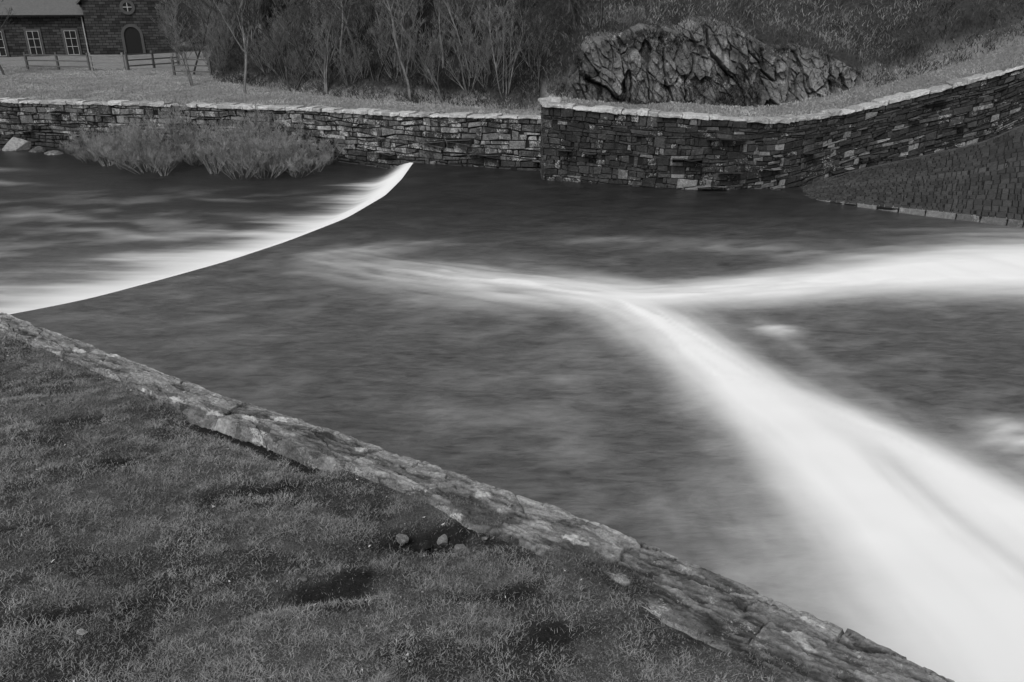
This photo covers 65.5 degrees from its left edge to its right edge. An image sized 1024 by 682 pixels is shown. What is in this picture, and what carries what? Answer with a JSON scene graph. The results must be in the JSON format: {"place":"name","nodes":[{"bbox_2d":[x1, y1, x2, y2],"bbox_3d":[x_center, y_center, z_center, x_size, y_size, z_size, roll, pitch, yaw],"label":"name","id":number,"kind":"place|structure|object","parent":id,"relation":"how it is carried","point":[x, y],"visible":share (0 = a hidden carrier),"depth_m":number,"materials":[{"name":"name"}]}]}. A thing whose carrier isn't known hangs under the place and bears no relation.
{"place":"outdoors","nodes":[
{"label":"outdoors","id":0,"kind":"place"},
{"bbox_2d":[0,326,811,681],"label":"lawn ground","id":1,"kind":"structure","parent":0,"point":[350,583],"depth_m":5.37,"materials":[{"name":"grey plant"}]},
{"bbox_2d":[76,628,88,634],"bbox_3d":[-2.599,1.762,4.817,0.072,0.020,0.049,9,25,21],"label":"loose stone","id":2,"kind":"object","parent":1,"relation":"on","point":[81,631],"visible":1,"depth_m":4.81,"materials":[{"name":"stone"}]},
{"bbox_2d":[185,422,324,475],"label":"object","id":3,"kind":"object","parent":1,"relation":"on","point":[261,449],"visible":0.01,"depth_m":7.36,"materials":[{"name":"grey stone"}]},
{"bbox_2d":[0,312,954,681],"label":"slate coping","id":4,"kind":"object","parent":3,"relation":"on","point":[720,612],"visible":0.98,"depth_m":5.87,"materials":[{"name":"grey stone"}]},
{"bbox_2d":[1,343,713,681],"bbox_3d":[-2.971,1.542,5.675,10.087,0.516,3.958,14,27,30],"label":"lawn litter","id":5,"kind":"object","parent":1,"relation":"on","point":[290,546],"visible":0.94,"depth_m":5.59,"materials":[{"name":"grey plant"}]},
{"bbox_2d":[396,534,408,543],"bbox_3d":[-0.824,1.489,5.982,0.094,0.082,0.067,15,27,32],"label":"loose stone","id":6,"kind":"object","parent":1,"relation":"on","point":[402,538],"visible":1,"depth_m":5.96,"materials":[{"name":"stone"}]},
{"bbox_2d":[419,541,431,552],"bbox_3d":[-0.650,1.553,5.987,0.097,0.073,0.091,0,23,0],"label":"loose stone","id":7,"kind":"object","parent":1,"relation":"on","point":[424,546],"visible":0.92,"depth_m":5.97,"materials":[{"name":"stone"}]},
{"bbox_2d":[437,534,447,545],"bbox_3d":[-0.528,1.510,6.014,0.075,0.093,0.059,-16,28,-33],"label":"loose stone","id":8,"kind":"object","parent":1,"relation":"on","point":[442,540],"visible":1,"depth_m":6.00,"materials":[{"name":"stone"}]},
{"bbox_2d":[454,544,465,550],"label":"loose stone","id":9,"kind":"object","parent":1,"relation":"on","point":[458,546],"visible":0.93,"depth_m":5.89,"materials":[{"name":"stone"}]},
{"bbox_2d":[529,560,537,565],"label":"loose stone","id":10,"kind":"object","parent":1,"relation":"on","point":[534,562],"visible":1,"depth_m":5.66,"materials":[{"name":"stone"}]},
{"bbox_2d":[0,125,1023,681],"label":"river water","id":11,"kind":"structure","parent":0,"point":[796,397],"depth_m":15.31,"materials":[{"name":"grey liquid"}]},
{"bbox_2d":[2,137,30,150],"bbox_3d":[-23.439,-9.002,37.608,1.468,1.230,0.870,0,23,0],"label":"river boulder","id":12,"kind":"object","parent":11,"relation":"in","point":[15,144],"visible":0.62,"depth_m":37.34,"materials":[{"name":"grey stone"}]},
{"bbox_2d":[29,146,46,151],"bbox_3d":[-22.103,-8.816,37.161,0.830,0.527,0.684,0,23,0],"label":"river boulder","id":13,"kind":"object","parent":11,"relation":"in","point":[39,149],"visible":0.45,"depth_m":36.94,"materials":[{"name":"stone"}]},
{"bbox_2d":[44,150,63,154],"bbox_3d":[-20.984,-8.437,36.455,0.959,0.533,0.501,0,23,0],"label":"river boulder","id":14,"kind":"object","parent":11,"relation":"in","point":[54,152],"visible":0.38,"depth_m":36.38,"materials":[{"name":"stone"}]},
{"bbox_2d":[67,147,88,159],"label":"willow shrub","id":15,"kind":"object","parent":11,"relation":"in","point":[75,154],"visible":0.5,"depth_m":35.16,"materials":[{"name":"plant"}]},
{"bbox_2d":[58,131,102,161],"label":"willow shrub","id":16,"kind":"object","parent":11,"relation":"in","point":[71,149],"visible":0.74,"depth_m":34.48,"materials":[{"name":"grey plant"}]},
{"bbox_2d":[61,127,117,157],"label":"willow shrub","id":17,"kind":"object","parent":11,"relation":"in","point":[81,131],"visible":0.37,"depth_m":34.91,"materials":[{"name":"plant"}]},
{"bbox_2d":[75,138,108,158],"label":"willow shrub","id":18,"kind":"object","parent":11,"relation":"in","point":[93,153],"visible":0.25,"depth_m":35.23,"materials":[{"name":"plant"}]},
{"bbox_2d":[79,130,112,161],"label":"willow shrub","id":19,"kind":"object","parent":11,"relation":"in","point":[91,149],"visible":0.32,"depth_m":34.71,"materials":[{"name":"plant"}]},
{"bbox_2d":[79,123,127,148],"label":"willow shrub","id":20,"kind":"object","parent":11,"relation":"in","point":[109,134],"visible":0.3,"depth_m":36.58,"materials":[{"name":"plant"}]},
{"bbox_2d":[81,124,128,166],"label":"willow shrub","id":21,"kind":"object","parent":11,"relation":"in","point":[97,137],"visible":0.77,"depth_m":33.47,"materials":[{"name":"grey plant"}]},
{"bbox_2d":[93,131,120,150],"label":"willow shrub","id":22,"kind":"object","parent":11,"relation":"in","point":[106,140],"visible":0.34,"depth_m":34.86,"materials":[{"name":"plant"}]},
{"bbox_2d":[101,140,122,164],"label":"willow shrub","id":23,"kind":"object","parent":11,"relation":"in","point":[114,151],"visible":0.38,"depth_m":34.00,"materials":[{"name":"plant"}]},
{"bbox_2d":[104,129,123,151],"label":"willow shrub","id":24,"kind":"object","parent":11,"relation":"in","point":[114,138],"visible":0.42,"depth_m":36.02,"materials":[{"name":"plant"}]},
{"bbox_2d":[107,143,143,169],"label":"willow shrub","id":25,"kind":"object","parent":11,"relation":"in","point":[123,159],"visible":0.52,"depth_m":33.06,"materials":[{"name":"plant"}]},
{"bbox_2d":[86,117,183,173],"bbox_3d":[-15.222,-7.728,32.192,2.772,2.458,3.624,12,26,26],"label":"willow shrub","id":26,"kind":"object","parent":11,"relation":"in","point":[126,145],"visible":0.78,"depth_m":32.28,"materials":[{"name":"plant"}]},
{"bbox_2d":[114,117,155,150],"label":"willow shrub","id":27,"kind":"object","parent":11,"relation":"in","point":[129,128],"visible":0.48,"depth_m":35.71,"materials":[{"name":"plant"}]},
{"bbox_2d":[96,127,176,174],"bbox_3d":[-15.034,-7.541,32.099,2.433,2.116,3.179,6,24,13],"label":"willow shrub","id":28,"kind":"object","parent":11,"relation":"in","point":[138,159],"visible":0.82,"depth_m":32.20,"materials":[{"name":"plant"}]},
{"bbox_2d":[118,118,164,160],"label":"willow shrub","id":29,"kind":"object","parent":11,"relation":"in","point":[122,133],"visible":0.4,"depth_m":33.88,"materials":[{"name":"plant"}]},
{"bbox_2d":[115,130,170,166],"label":"willow shrub","id":30,"kind":"object","parent":11,"relation":"in","point":[137,147],"visible":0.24,"depth_m":33.18,"materials":[{"name":"plant"}]},
{"bbox_2d":[122,133,189,165],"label":"willow shrub","id":31,"kind":"object","parent":11,"relation":"in","point":[162,138],"visible":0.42,"depth_m":33.39,"materials":[{"name":"plant"}]},
{"bbox_2d":[136,140,190,171],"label":"willow shrub","id":32,"kind":"object","parent":11,"relation":"in","point":[169,158],"visible":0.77,"depth_m":32.42,"materials":[{"name":"grey plant"}]},
{"bbox_2d":[147,146,180,175],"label":"willow shrub","id":33,"kind":"object","parent":11,"relation":"in","point":[152,159],"visible":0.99,"depth_m":31.76,"materials":[{"name":"plant"}]},
{"bbox_2d":[133,95,211,161],"bbox_3d":[-14.831,-9.049,34.420,3.220,3.112,2.950,15,23,35],"label":"willow shrub","id":34,"kind":"object","parent":11,"relation":"in","point":[170,119],"visible":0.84,"depth_m":33.75,"materials":[{"name":"grey plant"}]},
{"bbox_2d":[152,125,200,158],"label":"willow shrub","id":35,"kind":"object","parent":11,"relation":"in","point":[175,140],"visible":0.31,"depth_m":34.83,"materials":[{"name":"plant"}]},
{"bbox_2d":[175,144,205,165],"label":"willow shrub","id":36,"kind":"object","parent":11,"relation":"in","point":[188,157],"visible":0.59,"depth_m":33.71,"materials":[{"name":"plant"}]},
{"bbox_2d":[176,121,212,158],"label":"willow shrub","id":37,"kind":"object","parent":11,"relation":"in","point":[198,135],"visible":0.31,"depth_m":35.07,"materials":[{"name":"plant"}]},
{"bbox_2d":[153,120,239,163],"bbox_3d":[-13.362,-8.461,34.146,2.610,2.243,3.412,18,29,36],"label":"willow shrub","id":38,"kind":"object","parent":11,"relation":"in","point":[189,146],"visible":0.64,"depth_m":33.45,"materials":[{"name":"grey plant"}]},
{"bbox_2d":[193,140,224,172],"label":"willow shrub","id":39,"kind":"object","parent":11,"relation":"in","point":[208,157],"visible":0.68,"depth_m":32.27,"materials":[{"name":"plant"}]},
{"bbox_2d":[195,136,235,173],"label":"willow shrub","id":40,"kind":"object","parent":11,"relation":"in","point":[200,150],"visible":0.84,"depth_m":31.90,"materials":[{"name":"grey plant"}]},
{"bbox_2d":[201,115,240,159],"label":"willow shrub","id":41,"kind":"object","parent":11,"relation":"in","point":[215,127],"visible":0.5,"depth_m":34.68,"materials":[{"name":"plant"}]},
{"bbox_2d":[198,125,260,163],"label":"willow shrub","id":42,"kind":"object","parent":11,"relation":"in","point":[229,131],"visible":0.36,"depth_m":33.44,"materials":[{"name":"grey plant"}]},
{"bbox_2d":[195,117,280,163],"bbox_3d":[-11.748,-8.481,34.229,3.311,2.208,2.532,-20,30,-39],"label":"willow shrub","id":43,"kind":"object","parent":11,"relation":"in","point":[203,134],"visible":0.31,"depth_m":34.25,"materials":[{"name":"grey plant"}]},
{"bbox_2d":[207,130,278,179],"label":"willow shrub","id":44,"kind":"object","parent":11,"relation":"in","point":[236,160],"visible":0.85,"depth_m":30.98,"materials":[{"name":"grey plant"}]},
{"bbox_2d":[207,127,288,176],"bbox_3d":[-10.478,-7.506,31.852,2.511,2.268,3.310,4,23,10],"label":"willow shrub","id":45,"kind":"object","parent":11,"relation":"in","point":[233,150],"visible":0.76,"depth_m":31.15,"materials":[{"name":"grey plant"}]},
{"bbox_2d":[236,158,261,177],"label":"willow shrub","id":46,"kind":"object","parent":11,"relation":"in","point":[251,169],"visible":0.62,"depth_m":31.28,"materials":[{"name":"plant"}]},
{"bbox_2d":[207,112,292,161],"bbox_3d":[-11.198,-8.523,34.170,2.746,2.369,3.590,11,25,24],"label":"willow shrub","id":47,"kind":"object","parent":11,"relation":"in","point":[217,133],"visible":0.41,"depth_m":34.02,"materials":[{"name":"grey plant"}]},
{"bbox_2d":[238,132,271,166],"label":"willow shrub","id":48,"kind":"object","parent":11,"relation":"in","point":[248,144],"visible":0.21,"depth_m":33.56,"materials":[{"name":"plant"}]},
{"bbox_2d":[242,131,291,172],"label":"willow shrub","id":49,"kind":"object","parent":11,"relation":"in","point":[273,136],"visible":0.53,"depth_m":32.00,"materials":[{"name":"plant"}]},
{"bbox_2d":[232,117,303,165],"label":"willow shrub","id":50,"kind":"object","parent":11,"relation":"in","point":[278,131],"visible":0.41,"depth_m":33.32,"materials":[{"name":"grey plant"}]},
{"bbox_2d":[235,133,301,178],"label":"willow shrub","id":51,"kind":"object","parent":11,"relation":"in","point":[281,158],"visible":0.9,"depth_m":31.09,"materials":[{"name":"grey plant"}]},
{"bbox_2d":[239,138,297,173],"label":"willow shrub","id":52,"kind":"object","parent":11,"relation":"in","point":[272,161],"visible":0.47,"depth_m":32.31,"materials":[{"name":"plant"}]},
{"bbox_2d":[270,128,317,171],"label":"willow shrub","id":53,"kind":"object","parent":11,"relation":"in","point":[299,139],"visible":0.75,"depth_m":32.40,"materials":[{"name":"grey plant"}]},
{"bbox_2d":[264,134,329,164],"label":"willow shrub","id":54,"kind":"object","parent":11,"relation":"in","point":[303,146],"visible":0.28,"depth_m":33.79,"materials":[{"name":"plant"}]},
{"bbox_2d":[272,147,328,177],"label":"willow shrub","id":55,"kind":"object","parent":11,"relation":"in","point":[295,165],"visible":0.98,"depth_m":31.34,"materials":[{"name":"grey plant"}]},
{"bbox_2d":[290,140,332,173],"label":"willow shrub","id":56,"kind":"object","parent":11,"relation":"in","point":[306,159],"visible":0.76,"depth_m":32.38,"materials":[{"name":"grey plant"}]},
{"bbox_2d":[297,137,342,163],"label":"willow shrub","id":57,"kind":"object","parent":11,"relation":"in","point":[341,149],"visible":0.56,"depth_m":33.76,"materials":[{"name":"plant"}]},
{"bbox_2d":[301,141,344,164],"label":"willow shrub","id":58,"kind":"object","parent":11,"relation":"in","point":[332,156],"visible":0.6,"depth_m":34.02,"materials":[{"name":"plant"}]},
{"bbox_2d":[540,105,546,178],"bbox_3d":[1.232,-7.249,29.840,0.335,3.204,1.976,0,23,0],"label":"corner return","id":59,"kind":"object","parent":11,"relation":"in","point":[541,141],"visible":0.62,"depth_m":29.26,"materials":[{"name":"stone"}]},
{"bbox_2d":[538,97,560,104],"bbox_3d":[1.374,-8.788,29.174,0.803,0.179,2.015,0,23,0],"label":"corner coping","id":60,"kind":"object","parent":59,"relation":"on","point":[551,99],"visible":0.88,"depth_m":29.00,"materials":[{"name":"stone"}]},
{"bbox_2d":[770,126,1023,227],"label":"stone apron","id":61,"kind":"object","parent":11,"relation":"in","point":[983,182],"visible":0.72,"depth_m":25.71,"materials":[{"name":"grey stone"}]},
{"bbox_2d":[0,0,1023,116],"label":"hillside terrain","id":62,"kind":"structure","parent":0,"point":[850,60],"depth_m":33.01,"materials":[{"name":"grey plant"}]},
{"bbox_2d":[0,8,15,74],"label":"bare tree","id":63,"kind":"object","parent":62,"relation":"on","point":[2,71],"visible":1,"depth_m":49.41,"materials":[{"name":"grey plant"}]},
{"bbox_2d":[0,16,90,56],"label":"wing walls","id":64,"kind":"structure","parent":62,"relation":"on","point":[49,27],"depth_m":62.23,"materials":[{"name":"grey brick"}]},
{"bbox_2d":[0,29,9,56],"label":"window surround","id":65,"kind":"object","parent":64,"relation":"attached to","point":[5,43],"visible":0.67,"depth_m":61.59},
{"bbox_2d":[0,32,5,55],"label":"window glass","id":66,"kind":"object","parent":65,"relation":"in","point":[2,52],"visible":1,"depth_m":61.57,"materials":[{"name":"glass"}]},
{"bbox_2d":[23,29,44,56],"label":"window surround","id":67,"kind":"object","parent":64,"relation":"attached to","point":[40,37],"visible":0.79,"depth_m":62.16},
{"bbox_2d":[27,31,42,53],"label":"window glass","id":68,"kind":"object","parent":67,"relation":"in","point":[36,44],"visible":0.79,"depth_m":62.21,"materials":[{"name":"black glass"}]},
{"bbox_2d":[0,0,82,14],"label":"wing roof","id":69,"kind":"structure","parent":64,"relation":"on","point":[44,7],"depth_m":61.95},
{"bbox_2d":[0,15,83,16],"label":"gutter","id":70,"kind":"object","parent":64,"relation":"attached to","point":[35,15],"visible":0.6,"depth_m":61.18,"materials":[{"name":"metal"}]},
{"bbox_2d":[61,28,81,54],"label":"window surround","id":71,"kind":"object","parent":64,"relation":"attached to","point":[63,36],"visible":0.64,"depth_m":63.01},
{"bbox_2d":[64,30,79,53],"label":"window glass","id":72,"kind":"object","parent":71,"relation":"in","point":[73,43],"visible":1,"depth_m":63.12,"materials":[{"name":"black glass"}]},
{"bbox_2d":[81,17,88,52],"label":"drainpipe","id":73,"kind":"object","parent":64,"relation":"attached to","point":[84,34],"visible":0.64,"depth_m":63.22,"materials":[{"name":"metal"}]},
{"bbox_2d":[23,52,90,70],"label":"timber fence","id":74,"kind":"object","parent":62,"relation":"on","point":[55,54],"visible":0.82,"depth_m":51.89,"materials":[{"name":"wood"}]},
{"bbox_2d":[88,52,125,70],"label":"timber fence","id":75,"kind":"object","parent":62,"relation":"on","point":[93,67],"visible":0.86,"depth_m":51.47,"materials":[{"name":"grey wood"}]},
{"bbox_2d":[124,49,179,69],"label":"timber fence","id":76,"kind":"object","parent":62,"relation":"on","point":[152,58],"visible":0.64,"depth_m":53.03,"materials":[{"name":"wood"}]},
{"bbox_2d":[153,0,191,57],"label":"bare tree","id":77,"kind":"object","parent":62,"relation":"on","point":[166,17],"visible":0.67,"depth_m":58.53,"materials":[{"name":"grey plant"}]},
{"bbox_2d":[151,0,199,85],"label":"bare tree","id":78,"kind":"object","parent":62,"relation":"on","point":[165,29],"visible":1,"depth_m":43.70,"materials":[{"name":"grey plant"}]},
{"bbox_2d":[170,56,211,75],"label":"timber fence","id":79,"kind":"object","parent":62,"relation":"on","point":[173,67],"visible":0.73,"depth_m":48.63,"materials":[{"name":"wood"}]},
{"bbox_2d":[172,0,218,74],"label":"bare tree","id":80,"kind":"object","parent":62,"relation":"on","point":[197,26],"visible":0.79,"depth_m":48.34,"materials":[{"name":"grey plant"}]},
{"bbox_2d":[213,0,258,93],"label":"bare tree","id":81,"kind":"object","parent":62,"relation":"on","point":[246,53],"visible":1,"depth_m":39.35,"materials":[{"name":"grey plant"}]},
{"bbox_2d":[229,95,304,158],"bbox_3d":[-10.544,-9.151,34.791,3.122,3.017,2.859,17,27,37],"label":"willow shrub","id":82,"kind":"object","parent":62,"relation":"on","point":[260,116],"visible":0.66,"depth_m":34.44,"materials":[{"name":"plant"}]},
{"bbox_2d":[0,102,540,168],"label":"stone wall","id":83,"kind":"structure","parent":62,"relation":"on","point":[521,132],"depth_m":34.06,"materials":[{"name":"black stone"}]},
{"bbox_2d":[0,102,540,170],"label":"stone courses","id":84,"kind":"object","parent":83,"relation":"on","point":[466,147],"visible":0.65,"depth_m":33.78,"materials":[{"name":"grey stone"}]},
{"bbox_2d":[0,97,540,118],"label":"coping stones","id":85,"kind":"object","parent":83,"relation":"on","point":[362,111],"visible":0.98,"depth_m":34.84,"materials":[{"name":"grey stone"}]},
{"bbox_2d":[226,0,352,90],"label":"bare tree","id":86,"kind":"object","parent":62,"relation":"on","point":[268,35],"visible":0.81,"depth_m":40.00,"materials":[{"name":"grey plant"}]},
{"bbox_2d":[297,0,348,94],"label":"bare tree","id":87,"kind":"object","parent":62,"relation":"on","point":[318,39],"visible":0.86,"depth_m":39.28,"materials":[{"name":"grey plant"}]},
{"bbox_2d":[311,0,407,83],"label":"bare tree","id":88,"kind":"object","parent":62,"relation":"on","point":[351,29],"visible":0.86,"depth_m":37.31,"materials":[{"name":"grey plant"}]},
{"bbox_2d":[384,0,416,100],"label":"bare tree","id":89,"kind":"object","parent":62,"relation":"on","point":[399,55],"visible":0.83,"depth_m":35.24,"materials":[{"name":"grey plant"}]},
{"bbox_2d":[375,0,445,102],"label":"bare tree","id":90,"kind":"object","parent":62,"relation":"on","point":[419,51],"visible":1,"depth_m":33.50,"materials":[{"name":"grey plant"}]},
{"bbox_2d":[480,0,531,98],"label":"bare tree","id":91,"kind":"object","parent":62,"relation":"on","point":[504,33],"visible":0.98,"depth_m":32.65,"materials":[{"name":"grey plant"}]},
{"bbox_2d":[0,21,1023,116],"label":"bank grass","id":92,"kind":"structure","parent":62,"relation":"on","point":[207,96],"depth_m":38.43,"materials":[{"name":"plant"}]},
{"bbox_2d":[507,0,569,92],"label":"bare tree","id":93,"kind":"object","parent":62,"relation":"on","point":[539,60],"visible":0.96,"depth_m":32.19,"materials":[{"name":"grey plant"}]},
{"bbox_2d":[182,0,932,91],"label":"distant woodland","id":94,"kind":"object","parent":62,"relation":"on","point":[215,36],"visible":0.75,"depth_m":38.99,"materials":[{"name":"grey plant"}]},
{"bbox_2d":[177,0,1023,110],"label":"hillside undergrowth","id":95,"kind":"object","parent":62,"relation":"on","point":[430,16],"visible":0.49,"depth_m":32.99,"materials":[{"name":"plant"}]},
{"bbox_2d":[562,14,864,106],"bbox_3d":[7.950,-10.649,31.401,11.900,4.084,3.870,0,23,0],"label":"rock outcrop","id":96,"kind":"object","parent":62,"relation":"on","point":[799,82],"visible":0.7,"depth_m":30.67,"materials":[{"name":"grey stone"}]},
{"bbox_2d":[560,13,863,106],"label":"ledge vegetation","id":97,"kind":"object","parent":96,"relation":"on","point":[649,28],"visible":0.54,"depth_m":30.60,"materials":[{"name":"plant"}]},
{"bbox_2d":[542,68,1023,188],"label":"stone wall","id":98,"kind":"structure","parent":62,"relation":"on","point":[660,179],"depth_m":27.72,"materials":[{"name":"black stone"}]},
{"bbox_2d":[542,69,1023,189],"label":"stone courses","id":99,"kind":"object","parent":98,"relation":"on","point":[663,161],"visible":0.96,"depth_m":27.70,"materials":[{"name":"stone"}]},
{"bbox_2d":[542,65,1023,123],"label":"coping stones","id":100,"kind":"object","parent":98,"relation":"on","point":[874,103],"visible":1,"depth_m":27.37,"materials":[{"name":"grey stone"}]},
{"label":"plinth","id":101,"kind":"object","parent":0,"visible":0},
{"bbox_2d":[81,0,175,54],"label":"gable walls","id":102,"kind":"structure","parent":101,"relation":"on","point":[106,21],"depth_m":63.05,"materials":[{"name":"brick"}]},
{"bbox_2d":[119,0,134,14],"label":"round window surround","id":103,"kind":"object","parent":102,"relation":"attached to","point":[122,2],"visible":1,"depth_m":62.64,"materials":[{"name":"stone"}]},
{"bbox_2d":[123,3,131,11],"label":"round window glass","id":104,"kind":"object","parent":102,"relation":"attached to","point":[129,6],"visible":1,"depth_m":62.69,"materials":[{"name":"glass"}]},
{"bbox_2d":[121,24,145,52],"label":"door surround","id":105,"kind":"object","parent":102,"relation":"attached to","point":[137,28],"visible":0.93,"depth_m":63.44,"materials":[{"name":"grey stone"}]},
{"bbox_2d":[124,27,142,53],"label":"door","id":106,"kind":"structure","parent":105,"relation":"in","point":[132,38],"depth_m":63.67,"materials":[{"name":"wood"}]}
]}

